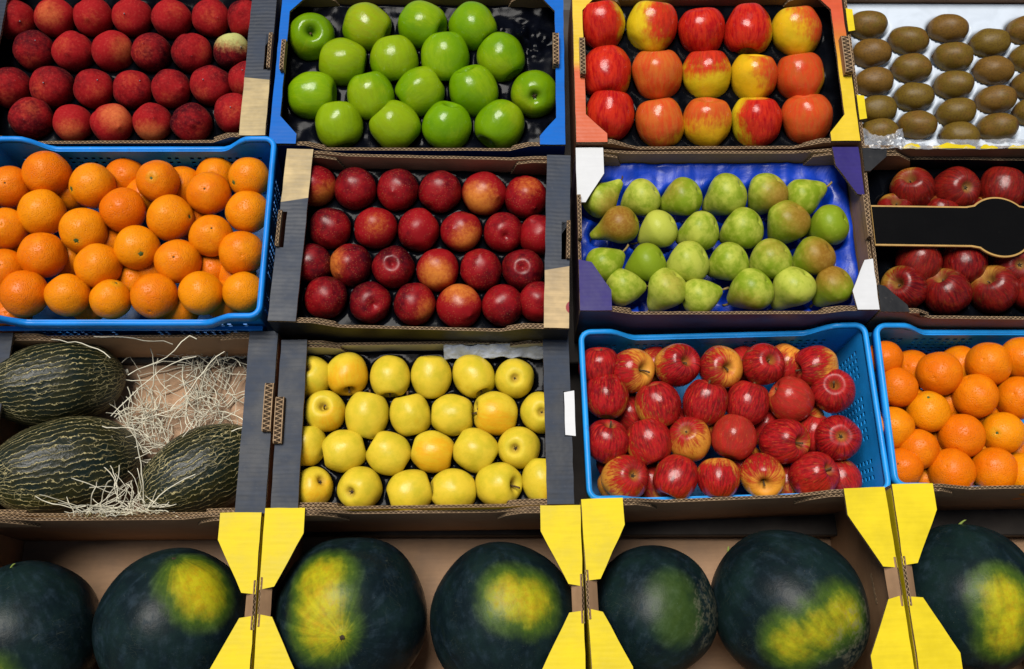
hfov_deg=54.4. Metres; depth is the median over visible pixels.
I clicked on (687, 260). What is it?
pear
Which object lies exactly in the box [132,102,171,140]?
peach
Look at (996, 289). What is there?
dark red apple
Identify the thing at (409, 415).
yellow apple
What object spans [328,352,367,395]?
yellow apple
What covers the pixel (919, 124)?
kiwi
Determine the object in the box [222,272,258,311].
orange
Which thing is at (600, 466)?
streaked apple
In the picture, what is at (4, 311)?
orange
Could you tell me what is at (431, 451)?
yellow apple
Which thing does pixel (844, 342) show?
plastic crate
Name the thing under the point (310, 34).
green apple
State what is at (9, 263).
orange
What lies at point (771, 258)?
pear
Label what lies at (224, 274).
orange
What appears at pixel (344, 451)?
yellow apple
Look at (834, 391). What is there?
streaked apple
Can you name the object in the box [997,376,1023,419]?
orange
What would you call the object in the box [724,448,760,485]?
streaked apple
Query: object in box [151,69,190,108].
peach
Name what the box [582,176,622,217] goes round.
pear
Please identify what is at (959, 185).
dark red apple
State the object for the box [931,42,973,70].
kiwi
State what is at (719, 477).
streaked apple
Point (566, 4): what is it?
pavement
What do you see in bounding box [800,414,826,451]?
streaked apple
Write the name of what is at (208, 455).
netted melon
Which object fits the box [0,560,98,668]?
watermelon
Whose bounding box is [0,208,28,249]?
orange
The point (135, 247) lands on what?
orange
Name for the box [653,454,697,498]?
streaked apple
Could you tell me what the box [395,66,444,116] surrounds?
green apple
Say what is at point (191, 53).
peach
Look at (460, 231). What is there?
nectarine
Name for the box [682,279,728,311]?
pear
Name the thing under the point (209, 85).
peach
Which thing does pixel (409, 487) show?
yellow apple
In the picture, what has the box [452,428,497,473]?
yellow apple
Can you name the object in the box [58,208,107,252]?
orange
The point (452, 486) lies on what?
yellow apple
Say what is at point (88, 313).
orange
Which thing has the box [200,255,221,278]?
orange
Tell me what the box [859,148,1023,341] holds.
cardboard carton
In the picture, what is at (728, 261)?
pear
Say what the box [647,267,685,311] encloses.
pear
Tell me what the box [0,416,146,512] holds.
netted melon
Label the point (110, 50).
peach
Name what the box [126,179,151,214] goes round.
orange
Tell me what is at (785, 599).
watermelon
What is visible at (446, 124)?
green apple
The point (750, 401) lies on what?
streaked apple
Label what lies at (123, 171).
orange
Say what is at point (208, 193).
orange
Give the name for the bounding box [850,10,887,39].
kiwi
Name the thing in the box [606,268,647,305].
pear
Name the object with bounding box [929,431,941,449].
orange
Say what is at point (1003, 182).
dark red apple
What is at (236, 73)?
peach
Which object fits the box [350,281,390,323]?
nectarine
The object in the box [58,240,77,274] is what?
orange
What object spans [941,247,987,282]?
dark red apple
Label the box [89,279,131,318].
orange
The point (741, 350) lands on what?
streaked apple
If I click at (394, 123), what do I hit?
green apple
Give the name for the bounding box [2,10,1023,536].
display stand
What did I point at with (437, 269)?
nectarine
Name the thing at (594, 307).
cardboard carton
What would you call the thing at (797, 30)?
bicolour apple
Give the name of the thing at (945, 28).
kiwi
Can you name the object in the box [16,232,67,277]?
orange
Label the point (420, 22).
green apple
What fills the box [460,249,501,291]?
nectarine
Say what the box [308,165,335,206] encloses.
nectarine
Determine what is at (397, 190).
nectarine
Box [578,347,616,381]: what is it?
streaked apple
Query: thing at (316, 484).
yellow apple
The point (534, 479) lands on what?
yellow apple
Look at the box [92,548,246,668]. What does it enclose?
watermelon
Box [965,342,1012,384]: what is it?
orange
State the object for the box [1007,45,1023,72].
kiwi
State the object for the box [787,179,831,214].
pear
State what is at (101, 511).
packing straw
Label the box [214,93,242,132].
peach
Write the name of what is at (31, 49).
peach
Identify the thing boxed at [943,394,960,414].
orange
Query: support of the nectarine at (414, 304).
in the cardboard carton at (290, 317)
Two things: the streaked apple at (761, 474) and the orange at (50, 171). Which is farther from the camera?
the orange at (50, 171)
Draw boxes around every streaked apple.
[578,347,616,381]
[587,374,628,418]
[589,419,628,463]
[596,451,628,473]
[597,474,608,495]
[601,455,648,496]
[611,393,639,429]
[614,348,654,392]
[627,418,671,465]
[635,381,681,425]
[641,462,663,496]
[643,347,662,381]
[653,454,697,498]
[654,343,700,386]
[667,408,684,428]
[669,416,710,461]
[682,379,728,425]
[697,458,739,496]
[699,345,742,388]
[708,424,714,433]
[711,414,756,459]
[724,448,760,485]
[726,380,769,424]
[733,346,749,381]
[739,453,785,495]
[742,343,784,385]
[754,409,776,445]
[758,418,809,463]
[769,376,814,421]
[775,343,800,377]
[779,463,795,493]
[788,451,839,492]
[795,345,838,386]
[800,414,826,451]
[810,369,855,413]
[810,404,823,415]
[814,415,861,460]
[835,459,862,488]
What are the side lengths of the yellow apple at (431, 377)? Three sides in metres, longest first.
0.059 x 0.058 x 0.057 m
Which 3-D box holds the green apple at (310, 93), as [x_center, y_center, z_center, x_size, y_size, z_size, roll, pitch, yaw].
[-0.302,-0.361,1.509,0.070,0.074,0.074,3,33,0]
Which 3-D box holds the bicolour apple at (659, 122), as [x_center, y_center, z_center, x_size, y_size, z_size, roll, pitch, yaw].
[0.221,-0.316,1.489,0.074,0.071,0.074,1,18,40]
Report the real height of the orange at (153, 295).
0.065 m
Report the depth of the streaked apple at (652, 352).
1.44 m
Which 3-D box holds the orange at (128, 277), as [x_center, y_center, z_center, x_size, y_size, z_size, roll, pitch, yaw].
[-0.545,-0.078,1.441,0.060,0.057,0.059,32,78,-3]
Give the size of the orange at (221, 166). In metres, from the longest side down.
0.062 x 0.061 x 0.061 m
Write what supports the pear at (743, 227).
in the cardboard carton at (594, 307)
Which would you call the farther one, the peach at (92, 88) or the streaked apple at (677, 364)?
the peach at (92, 88)
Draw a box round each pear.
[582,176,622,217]
[586,244,628,281]
[590,206,638,243]
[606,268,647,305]
[620,178,660,215]
[624,243,666,281]
[631,210,677,247]
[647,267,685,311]
[658,177,702,215]
[666,241,708,281]
[675,211,718,249]
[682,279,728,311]
[700,173,746,215]
[707,242,748,280]
[718,207,763,248]
[722,268,773,309]
[747,173,787,214]
[749,238,792,279]
[767,200,810,243]
[767,266,816,310]
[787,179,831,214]
[792,236,835,274]
[800,204,848,244]
[809,266,853,307]
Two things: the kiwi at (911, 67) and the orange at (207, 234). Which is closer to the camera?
the orange at (207, 234)
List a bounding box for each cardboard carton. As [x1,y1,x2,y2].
[0,0,282,175]
[0,331,282,517]
[268,149,570,342]
[269,0,564,175]
[271,339,575,509]
[568,0,859,178]
[570,147,879,342]
[842,0,1023,157]
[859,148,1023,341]
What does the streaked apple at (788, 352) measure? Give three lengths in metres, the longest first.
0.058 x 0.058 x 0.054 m
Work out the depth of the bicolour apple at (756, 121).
1.46 m
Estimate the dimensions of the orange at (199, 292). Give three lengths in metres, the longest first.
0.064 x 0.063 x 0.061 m
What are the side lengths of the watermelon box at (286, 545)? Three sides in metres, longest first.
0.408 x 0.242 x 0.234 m
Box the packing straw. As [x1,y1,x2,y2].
[35,335,247,516]
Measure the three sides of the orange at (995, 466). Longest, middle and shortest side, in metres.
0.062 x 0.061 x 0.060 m
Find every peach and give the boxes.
[0,67,31,108]
[2,0,36,40]
[8,97,53,139]
[12,30,54,70]
[29,66,74,108]
[34,0,75,37]
[51,30,93,72]
[52,104,92,140]
[73,0,113,36]
[73,69,113,109]
[90,103,133,140]
[91,30,132,71]
[112,0,152,37]
[113,70,152,109]
[131,33,171,72]
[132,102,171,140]
[151,0,192,38]
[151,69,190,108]
[170,102,212,139]
[171,33,212,73]
[190,65,231,105]
[192,0,228,37]
[213,33,247,69]
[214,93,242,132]
[227,0,251,38]
[228,61,245,94]
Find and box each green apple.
[288,12,334,61]
[288,71,336,119]
[315,101,363,147]
[319,38,366,86]
[342,2,391,51]
[347,71,395,119]
[369,100,420,147]
[370,35,418,82]
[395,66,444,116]
[398,0,447,50]
[421,31,469,81]
[422,101,471,147]
[448,1,496,50]
[449,64,498,116]
[474,99,524,147]
[477,32,524,81]
[511,70,555,118]
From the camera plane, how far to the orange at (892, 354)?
1.39 m
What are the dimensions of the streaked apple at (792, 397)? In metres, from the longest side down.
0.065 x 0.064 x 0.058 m
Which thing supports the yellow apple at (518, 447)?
in the cardboard carton at (547, 361)
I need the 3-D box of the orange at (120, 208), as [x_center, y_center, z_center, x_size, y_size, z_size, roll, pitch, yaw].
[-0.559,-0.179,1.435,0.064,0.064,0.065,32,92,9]
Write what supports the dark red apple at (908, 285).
in the cardboard carton at (992, 226)
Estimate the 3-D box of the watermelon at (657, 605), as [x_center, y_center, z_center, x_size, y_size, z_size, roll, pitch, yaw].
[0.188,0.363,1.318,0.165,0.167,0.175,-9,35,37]
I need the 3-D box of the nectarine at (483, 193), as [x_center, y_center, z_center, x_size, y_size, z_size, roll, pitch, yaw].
[-0.041,-0.205,1.451,0.064,0.064,0.065,4,11,-40]
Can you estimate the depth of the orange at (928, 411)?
1.36 m
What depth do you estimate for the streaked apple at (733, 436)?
1.36 m
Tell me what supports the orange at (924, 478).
in the plastic crate at (907, 333)
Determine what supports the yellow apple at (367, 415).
in the cardboard carton at (547, 361)
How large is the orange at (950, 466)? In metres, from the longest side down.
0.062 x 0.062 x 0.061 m
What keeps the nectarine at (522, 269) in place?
in the cardboard carton at (290, 317)
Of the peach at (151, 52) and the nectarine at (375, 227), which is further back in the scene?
the peach at (151, 52)
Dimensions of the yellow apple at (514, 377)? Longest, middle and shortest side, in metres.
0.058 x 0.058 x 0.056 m
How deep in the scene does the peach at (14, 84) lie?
1.50 m
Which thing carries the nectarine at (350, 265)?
in the cardboard carton at (290, 317)
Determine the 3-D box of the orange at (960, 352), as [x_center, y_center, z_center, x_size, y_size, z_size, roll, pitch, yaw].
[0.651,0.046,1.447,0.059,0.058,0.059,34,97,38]
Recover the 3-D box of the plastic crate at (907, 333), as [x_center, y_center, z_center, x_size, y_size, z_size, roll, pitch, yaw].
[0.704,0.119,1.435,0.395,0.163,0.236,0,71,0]
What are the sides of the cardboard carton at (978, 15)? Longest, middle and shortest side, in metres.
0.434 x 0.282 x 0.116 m
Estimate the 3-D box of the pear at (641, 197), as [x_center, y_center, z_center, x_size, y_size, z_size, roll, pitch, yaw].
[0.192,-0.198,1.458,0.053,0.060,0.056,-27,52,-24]
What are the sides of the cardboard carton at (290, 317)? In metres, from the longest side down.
0.409 x 0.264 x 0.163 m
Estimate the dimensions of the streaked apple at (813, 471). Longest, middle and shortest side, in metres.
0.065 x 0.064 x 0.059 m
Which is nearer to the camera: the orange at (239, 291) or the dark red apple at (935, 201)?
the orange at (239, 291)
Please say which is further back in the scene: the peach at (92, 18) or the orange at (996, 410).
the peach at (92, 18)
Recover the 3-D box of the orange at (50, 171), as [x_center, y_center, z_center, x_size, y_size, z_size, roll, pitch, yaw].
[-0.679,-0.234,1.454,0.069,0.068,0.068,-1,29,-2]
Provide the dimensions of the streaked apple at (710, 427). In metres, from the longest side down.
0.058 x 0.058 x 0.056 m
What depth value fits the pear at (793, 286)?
1.39 m
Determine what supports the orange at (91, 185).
in the plastic crate at (47, 320)
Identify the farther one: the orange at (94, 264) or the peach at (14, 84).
the peach at (14, 84)
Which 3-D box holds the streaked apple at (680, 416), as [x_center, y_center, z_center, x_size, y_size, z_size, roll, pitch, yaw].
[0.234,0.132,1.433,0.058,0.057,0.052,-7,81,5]
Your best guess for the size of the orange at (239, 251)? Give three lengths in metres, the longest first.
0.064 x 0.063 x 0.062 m
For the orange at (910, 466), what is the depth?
1.34 m
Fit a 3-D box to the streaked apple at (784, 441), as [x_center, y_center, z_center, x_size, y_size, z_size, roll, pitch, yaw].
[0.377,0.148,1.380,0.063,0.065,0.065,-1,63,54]
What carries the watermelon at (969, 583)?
in the watermelon box at (913, 508)
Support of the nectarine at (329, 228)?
in the cardboard carton at (290, 317)
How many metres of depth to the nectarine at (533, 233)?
1.41 m
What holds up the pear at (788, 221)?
in the cardboard carton at (594, 307)
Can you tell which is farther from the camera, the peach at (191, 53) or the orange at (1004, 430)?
the peach at (191, 53)
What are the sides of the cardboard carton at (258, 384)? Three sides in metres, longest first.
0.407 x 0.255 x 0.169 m
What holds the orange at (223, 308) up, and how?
in the plastic crate at (47, 320)
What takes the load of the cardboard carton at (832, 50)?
on the display stand
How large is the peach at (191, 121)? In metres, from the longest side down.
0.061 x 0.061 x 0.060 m
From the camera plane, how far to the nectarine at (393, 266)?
1.39 m
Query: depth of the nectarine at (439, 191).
1.43 m
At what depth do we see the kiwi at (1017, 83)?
1.51 m
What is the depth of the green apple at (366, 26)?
1.52 m
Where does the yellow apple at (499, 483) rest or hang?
in the cardboard carton at (547, 361)
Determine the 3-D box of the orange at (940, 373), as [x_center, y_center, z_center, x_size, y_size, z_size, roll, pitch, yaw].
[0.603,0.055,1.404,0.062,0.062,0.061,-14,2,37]
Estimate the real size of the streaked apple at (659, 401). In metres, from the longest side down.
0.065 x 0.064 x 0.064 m
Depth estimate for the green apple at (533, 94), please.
1.49 m
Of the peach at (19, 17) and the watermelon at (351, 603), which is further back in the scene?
the peach at (19, 17)
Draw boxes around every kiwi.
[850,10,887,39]
[853,38,891,67]
[856,67,893,95]
[862,95,896,121]
[862,118,898,144]
[887,26,929,54]
[890,53,931,82]
[892,82,934,110]
[896,110,937,139]
[926,14,968,42]
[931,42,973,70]
[932,70,974,99]
[934,98,976,125]
[938,121,980,145]
[968,28,1010,57]
[971,56,1014,84]
[974,85,1017,113]
[976,113,1018,140]
[1005,16,1023,44]
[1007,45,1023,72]
[1009,72,1023,98]
[1011,99,1023,125]
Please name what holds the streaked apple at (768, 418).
in the plastic crate at (844, 342)
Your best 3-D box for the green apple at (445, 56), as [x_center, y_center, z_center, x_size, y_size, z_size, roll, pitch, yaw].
[-0.102,-0.426,1.530,0.078,0.073,0.077,-13,12,-38]
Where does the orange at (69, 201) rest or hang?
in the plastic crate at (47, 320)
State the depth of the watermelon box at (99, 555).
1.39 m
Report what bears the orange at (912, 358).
in the plastic crate at (907, 333)
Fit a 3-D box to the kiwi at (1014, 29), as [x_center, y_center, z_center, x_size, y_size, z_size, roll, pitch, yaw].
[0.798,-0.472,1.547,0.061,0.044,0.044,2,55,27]
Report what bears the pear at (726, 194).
in the cardboard carton at (594, 307)
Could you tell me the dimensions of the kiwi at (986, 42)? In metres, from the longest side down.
0.062 x 0.045 x 0.044 m
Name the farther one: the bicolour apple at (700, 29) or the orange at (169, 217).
the bicolour apple at (700, 29)
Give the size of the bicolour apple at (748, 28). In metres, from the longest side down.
0.076 x 0.075 x 0.074 m
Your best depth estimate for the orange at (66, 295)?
1.37 m
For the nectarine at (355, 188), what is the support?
in the cardboard carton at (290, 317)
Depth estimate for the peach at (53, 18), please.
1.53 m
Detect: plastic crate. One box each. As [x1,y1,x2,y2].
[0,136,282,335]
[578,322,890,498]
[850,323,1023,483]
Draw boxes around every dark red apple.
[877,193,912,205]
[880,266,927,307]
[889,167,935,205]
[894,247,942,279]
[924,268,972,315]
[926,196,957,205]
[934,166,980,205]
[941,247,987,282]
[970,265,1019,313]
[979,166,1023,205]
[989,252,1023,278]
[1013,276,1023,308]
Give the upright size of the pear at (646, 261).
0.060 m
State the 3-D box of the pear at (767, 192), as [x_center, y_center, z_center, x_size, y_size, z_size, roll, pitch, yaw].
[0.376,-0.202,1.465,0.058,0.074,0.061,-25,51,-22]
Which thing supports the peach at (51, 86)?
in the cardboard carton at (262, 39)
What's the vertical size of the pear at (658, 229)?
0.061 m
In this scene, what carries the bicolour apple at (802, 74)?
in the cardboard carton at (832, 50)
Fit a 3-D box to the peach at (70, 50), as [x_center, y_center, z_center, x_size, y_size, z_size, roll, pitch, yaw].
[-0.675,-0.434,1.534,0.062,0.062,0.063,19,15,-9]
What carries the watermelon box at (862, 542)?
on the display stand
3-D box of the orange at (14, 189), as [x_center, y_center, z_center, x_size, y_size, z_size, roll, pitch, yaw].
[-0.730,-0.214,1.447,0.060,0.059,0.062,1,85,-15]
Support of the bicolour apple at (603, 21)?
in the cardboard carton at (832, 50)
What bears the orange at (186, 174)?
in the plastic crate at (47, 320)
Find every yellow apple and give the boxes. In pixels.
[299,466,332,502]
[301,423,325,465]
[304,390,345,431]
[305,356,328,398]
[322,430,365,472]
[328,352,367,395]
[337,466,382,505]
[345,389,388,438]
[365,431,410,475]
[370,355,409,397]
[386,469,432,509]
[389,391,430,436]
[411,356,451,398]
[411,430,453,472]
[430,468,475,504]
[431,394,476,435]
[452,354,494,397]
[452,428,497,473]
[473,391,517,435]
[475,462,522,503]
[495,358,533,398]
[498,427,540,468]
[520,392,544,433]
[522,458,546,498]
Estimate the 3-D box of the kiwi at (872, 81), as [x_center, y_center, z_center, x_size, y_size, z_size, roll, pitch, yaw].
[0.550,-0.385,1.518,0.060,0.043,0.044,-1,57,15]
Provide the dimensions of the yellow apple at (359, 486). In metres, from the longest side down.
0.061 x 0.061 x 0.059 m
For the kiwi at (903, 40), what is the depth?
1.53 m
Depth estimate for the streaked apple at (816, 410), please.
1.42 m
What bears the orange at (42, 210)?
in the plastic crate at (47, 320)
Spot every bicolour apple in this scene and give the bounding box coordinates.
[582,0,624,48]
[585,45,630,95]
[586,90,633,139]
[626,1,677,51]
[632,50,682,99]
[635,98,684,146]
[677,7,724,52]
[682,50,731,97]
[683,97,731,145]
[723,3,772,53]
[730,54,777,97]
[731,97,782,145]
[772,6,821,54]
[776,52,824,98]
[781,94,832,143]
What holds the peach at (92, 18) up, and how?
in the cardboard carton at (262, 39)
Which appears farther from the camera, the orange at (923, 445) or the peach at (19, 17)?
the peach at (19, 17)
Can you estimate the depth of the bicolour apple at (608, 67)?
1.49 m
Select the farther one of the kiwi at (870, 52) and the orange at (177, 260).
the kiwi at (870, 52)
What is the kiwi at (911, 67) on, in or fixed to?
in the cardboard carton at (978, 15)
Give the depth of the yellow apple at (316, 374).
1.39 m
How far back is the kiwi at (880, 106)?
1.48 m
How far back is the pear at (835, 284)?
1.39 m
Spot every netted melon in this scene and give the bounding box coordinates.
[0,341,128,425]
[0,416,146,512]
[137,423,241,512]
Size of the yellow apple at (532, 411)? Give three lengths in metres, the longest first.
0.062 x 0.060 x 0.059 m
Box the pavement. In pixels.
[563,0,570,9]
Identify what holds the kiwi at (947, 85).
in the cardboard carton at (978, 15)
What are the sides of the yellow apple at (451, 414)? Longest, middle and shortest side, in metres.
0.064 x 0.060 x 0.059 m
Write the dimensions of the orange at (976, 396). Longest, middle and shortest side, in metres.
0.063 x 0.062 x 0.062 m
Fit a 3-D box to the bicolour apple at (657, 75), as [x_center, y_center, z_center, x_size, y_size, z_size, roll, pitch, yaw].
[0.221,-0.394,1.516,0.077,0.075,0.077,-15,19,-42]
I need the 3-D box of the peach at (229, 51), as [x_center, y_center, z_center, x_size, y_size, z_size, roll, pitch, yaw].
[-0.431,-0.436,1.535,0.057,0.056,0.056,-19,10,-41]
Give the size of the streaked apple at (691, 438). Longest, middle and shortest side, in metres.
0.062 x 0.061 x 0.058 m
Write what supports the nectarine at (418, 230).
in the cardboard carton at (290, 317)
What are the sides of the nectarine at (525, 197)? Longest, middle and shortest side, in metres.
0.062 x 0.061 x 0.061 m
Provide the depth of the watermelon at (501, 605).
1.24 m
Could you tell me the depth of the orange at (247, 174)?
1.43 m
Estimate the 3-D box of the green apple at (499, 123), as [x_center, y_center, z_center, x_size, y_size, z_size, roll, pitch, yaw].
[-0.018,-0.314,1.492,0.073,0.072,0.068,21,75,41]
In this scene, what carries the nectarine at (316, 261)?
in the cardboard carton at (290, 317)
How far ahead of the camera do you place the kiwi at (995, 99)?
1.49 m
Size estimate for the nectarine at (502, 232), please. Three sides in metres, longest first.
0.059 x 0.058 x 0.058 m
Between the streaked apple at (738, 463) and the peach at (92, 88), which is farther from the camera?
the peach at (92, 88)
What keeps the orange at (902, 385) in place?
in the plastic crate at (907, 333)
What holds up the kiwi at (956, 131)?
in the cardboard carton at (978, 15)
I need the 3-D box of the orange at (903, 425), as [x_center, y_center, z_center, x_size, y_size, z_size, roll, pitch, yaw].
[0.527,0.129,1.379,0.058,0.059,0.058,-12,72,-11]
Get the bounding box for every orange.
[0,166,30,207]
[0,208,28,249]
[0,249,22,284]
[0,270,47,317]
[0,302,32,333]
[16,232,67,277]
[17,189,66,233]
[21,151,72,194]
[44,274,90,316]
[58,186,86,211]
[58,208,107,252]
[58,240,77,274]
[68,163,115,208]
[73,243,122,287]
[73,287,101,319]
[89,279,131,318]
[99,187,146,231]
[105,226,118,247]
[106,158,141,186]
[113,225,160,269]
[118,265,140,289]
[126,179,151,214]
[130,273,178,318]
[136,160,179,201]
[138,263,157,275]
[146,194,194,240]
[154,239,201,282]
[161,300,198,319]
[174,166,195,200]
[178,271,222,314]
[182,207,212,241]
[186,172,231,214]
[188,215,232,256]
[196,157,232,190]
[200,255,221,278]
[209,280,238,317]
[218,231,261,273]
[219,265,256,281]
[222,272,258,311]
[225,191,265,232]
[228,157,268,194]
[870,341,903,371]
[877,367,918,406]
[880,407,914,448]
[890,389,923,410]
[895,448,923,482]
[899,429,939,468]
[901,350,924,388]
[906,391,950,431]
[916,352,962,395]
[918,468,929,482]
[927,448,976,485]
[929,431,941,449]
[937,414,985,456]
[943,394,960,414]
[944,345,970,376]
[951,374,998,418]
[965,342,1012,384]
[972,447,1017,485]
[978,407,999,422]
[982,412,1023,452]
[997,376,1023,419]
[1003,337,1023,376]
[1011,444,1023,454]
[1013,453,1023,495]
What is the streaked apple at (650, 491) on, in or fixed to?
in the plastic crate at (844, 342)
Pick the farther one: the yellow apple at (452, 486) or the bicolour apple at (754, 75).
the bicolour apple at (754, 75)
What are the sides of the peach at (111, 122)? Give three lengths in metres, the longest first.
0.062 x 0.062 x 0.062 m
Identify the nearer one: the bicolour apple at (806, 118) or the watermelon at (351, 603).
the watermelon at (351, 603)
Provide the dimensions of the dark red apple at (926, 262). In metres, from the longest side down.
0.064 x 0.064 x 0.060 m
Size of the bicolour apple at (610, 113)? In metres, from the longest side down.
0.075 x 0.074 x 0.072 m
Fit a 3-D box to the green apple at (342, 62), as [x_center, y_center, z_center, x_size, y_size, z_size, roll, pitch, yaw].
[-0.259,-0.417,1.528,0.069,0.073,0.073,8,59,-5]
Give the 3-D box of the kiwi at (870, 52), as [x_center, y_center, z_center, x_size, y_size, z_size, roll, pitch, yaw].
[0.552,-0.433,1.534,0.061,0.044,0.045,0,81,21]
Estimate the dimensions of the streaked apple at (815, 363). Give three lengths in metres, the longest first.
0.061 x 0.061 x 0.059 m
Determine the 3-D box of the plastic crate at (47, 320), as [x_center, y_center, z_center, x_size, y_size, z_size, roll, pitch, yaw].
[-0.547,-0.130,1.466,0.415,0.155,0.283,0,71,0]
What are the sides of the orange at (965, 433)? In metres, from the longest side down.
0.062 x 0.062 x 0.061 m
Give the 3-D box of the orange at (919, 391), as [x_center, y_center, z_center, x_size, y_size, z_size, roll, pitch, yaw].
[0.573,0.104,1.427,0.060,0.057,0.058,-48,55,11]
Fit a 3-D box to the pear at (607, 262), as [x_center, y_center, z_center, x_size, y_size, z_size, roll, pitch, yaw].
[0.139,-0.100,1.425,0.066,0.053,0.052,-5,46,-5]
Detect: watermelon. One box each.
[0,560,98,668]
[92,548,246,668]
[273,537,426,668]
[430,542,571,668]
[597,545,717,668]
[711,530,869,668]
[912,520,1023,668]
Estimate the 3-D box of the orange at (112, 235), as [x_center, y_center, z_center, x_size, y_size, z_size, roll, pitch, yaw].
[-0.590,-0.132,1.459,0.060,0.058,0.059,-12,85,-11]
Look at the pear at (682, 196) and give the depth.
1.44 m
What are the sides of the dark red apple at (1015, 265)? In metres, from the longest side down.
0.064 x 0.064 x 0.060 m
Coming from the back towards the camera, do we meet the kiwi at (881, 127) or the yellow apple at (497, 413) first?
the kiwi at (881, 127)
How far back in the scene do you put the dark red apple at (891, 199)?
1.47 m
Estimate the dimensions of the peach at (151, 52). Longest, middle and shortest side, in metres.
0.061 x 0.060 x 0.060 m
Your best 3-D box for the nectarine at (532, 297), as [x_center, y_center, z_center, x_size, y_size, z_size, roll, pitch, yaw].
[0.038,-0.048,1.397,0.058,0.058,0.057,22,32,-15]
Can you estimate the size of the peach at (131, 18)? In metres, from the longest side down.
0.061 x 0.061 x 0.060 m
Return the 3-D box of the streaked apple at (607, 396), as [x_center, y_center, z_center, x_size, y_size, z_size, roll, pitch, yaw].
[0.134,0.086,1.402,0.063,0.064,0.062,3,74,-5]
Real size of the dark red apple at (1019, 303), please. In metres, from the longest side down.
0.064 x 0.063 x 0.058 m
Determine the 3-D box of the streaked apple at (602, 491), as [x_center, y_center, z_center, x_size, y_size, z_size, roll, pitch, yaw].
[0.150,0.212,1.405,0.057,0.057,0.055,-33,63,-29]
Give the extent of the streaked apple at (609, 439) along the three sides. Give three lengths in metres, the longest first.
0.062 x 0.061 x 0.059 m
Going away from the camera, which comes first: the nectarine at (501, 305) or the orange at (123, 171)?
the nectarine at (501, 305)
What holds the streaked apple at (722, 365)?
in the plastic crate at (844, 342)
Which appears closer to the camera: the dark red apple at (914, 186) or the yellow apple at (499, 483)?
the yellow apple at (499, 483)
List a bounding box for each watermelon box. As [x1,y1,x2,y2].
[0,512,264,668]
[254,505,584,668]
[579,487,913,668]
[885,483,1023,668]
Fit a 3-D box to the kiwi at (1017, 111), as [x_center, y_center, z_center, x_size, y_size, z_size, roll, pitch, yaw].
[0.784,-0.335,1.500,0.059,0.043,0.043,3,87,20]
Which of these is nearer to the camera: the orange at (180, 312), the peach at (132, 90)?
the orange at (180, 312)
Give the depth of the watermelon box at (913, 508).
1.26 m
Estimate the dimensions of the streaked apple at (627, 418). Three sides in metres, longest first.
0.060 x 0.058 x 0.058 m
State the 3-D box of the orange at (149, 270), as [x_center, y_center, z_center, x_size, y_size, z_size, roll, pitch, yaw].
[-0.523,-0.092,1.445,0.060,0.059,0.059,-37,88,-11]
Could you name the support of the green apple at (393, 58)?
in the cardboard carton at (534, 28)
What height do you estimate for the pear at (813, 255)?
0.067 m
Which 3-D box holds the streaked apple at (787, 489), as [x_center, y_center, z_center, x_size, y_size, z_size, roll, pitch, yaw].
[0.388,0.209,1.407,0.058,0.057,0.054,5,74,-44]
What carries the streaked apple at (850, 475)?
in the plastic crate at (844, 342)
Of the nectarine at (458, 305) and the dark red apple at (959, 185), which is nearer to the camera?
the nectarine at (458, 305)
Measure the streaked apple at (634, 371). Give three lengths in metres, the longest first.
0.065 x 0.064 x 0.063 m
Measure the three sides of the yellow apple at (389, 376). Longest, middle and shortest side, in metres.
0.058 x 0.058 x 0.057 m
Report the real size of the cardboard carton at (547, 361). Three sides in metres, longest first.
0.408 x 0.235 x 0.169 m
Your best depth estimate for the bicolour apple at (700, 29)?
1.51 m
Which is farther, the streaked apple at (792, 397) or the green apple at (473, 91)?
the green apple at (473, 91)
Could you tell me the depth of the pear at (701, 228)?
1.42 m
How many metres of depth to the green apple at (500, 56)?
1.50 m
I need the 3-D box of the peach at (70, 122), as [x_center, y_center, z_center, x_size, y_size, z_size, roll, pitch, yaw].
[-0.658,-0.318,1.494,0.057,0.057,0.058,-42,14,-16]
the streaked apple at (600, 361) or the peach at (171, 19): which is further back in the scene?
the peach at (171, 19)
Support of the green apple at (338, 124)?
in the cardboard carton at (534, 28)
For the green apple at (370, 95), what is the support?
in the cardboard carton at (534, 28)
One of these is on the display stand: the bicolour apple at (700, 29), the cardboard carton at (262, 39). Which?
the cardboard carton at (262, 39)
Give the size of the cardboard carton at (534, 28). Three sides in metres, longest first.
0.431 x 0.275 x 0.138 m
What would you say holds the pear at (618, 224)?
in the cardboard carton at (594, 307)
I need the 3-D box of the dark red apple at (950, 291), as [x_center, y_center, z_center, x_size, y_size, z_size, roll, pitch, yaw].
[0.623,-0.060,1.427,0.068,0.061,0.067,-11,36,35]
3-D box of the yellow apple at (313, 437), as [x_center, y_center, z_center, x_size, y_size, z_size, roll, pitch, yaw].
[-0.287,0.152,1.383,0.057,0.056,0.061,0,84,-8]
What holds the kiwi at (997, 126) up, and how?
in the cardboard carton at (978, 15)
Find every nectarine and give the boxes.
[300,243,330,283]
[304,276,347,318]
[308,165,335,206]
[309,208,350,249]
[330,243,372,286]
[335,167,376,210]
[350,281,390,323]
[354,207,397,248]
[372,245,414,288]
[377,168,418,211]
[393,283,435,325]
[398,208,439,251]
[416,248,458,291]
[418,170,461,212]
[436,284,481,327]
[440,211,482,251]
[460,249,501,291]
[462,172,505,215]
[482,284,521,326]
[484,212,521,252]
[502,249,543,290]
[505,176,545,218]
[520,215,545,254]
[520,281,544,322]
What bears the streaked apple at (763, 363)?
in the plastic crate at (844, 342)
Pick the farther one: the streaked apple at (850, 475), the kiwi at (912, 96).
the kiwi at (912, 96)
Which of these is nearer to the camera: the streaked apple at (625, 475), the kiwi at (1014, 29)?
the streaked apple at (625, 475)

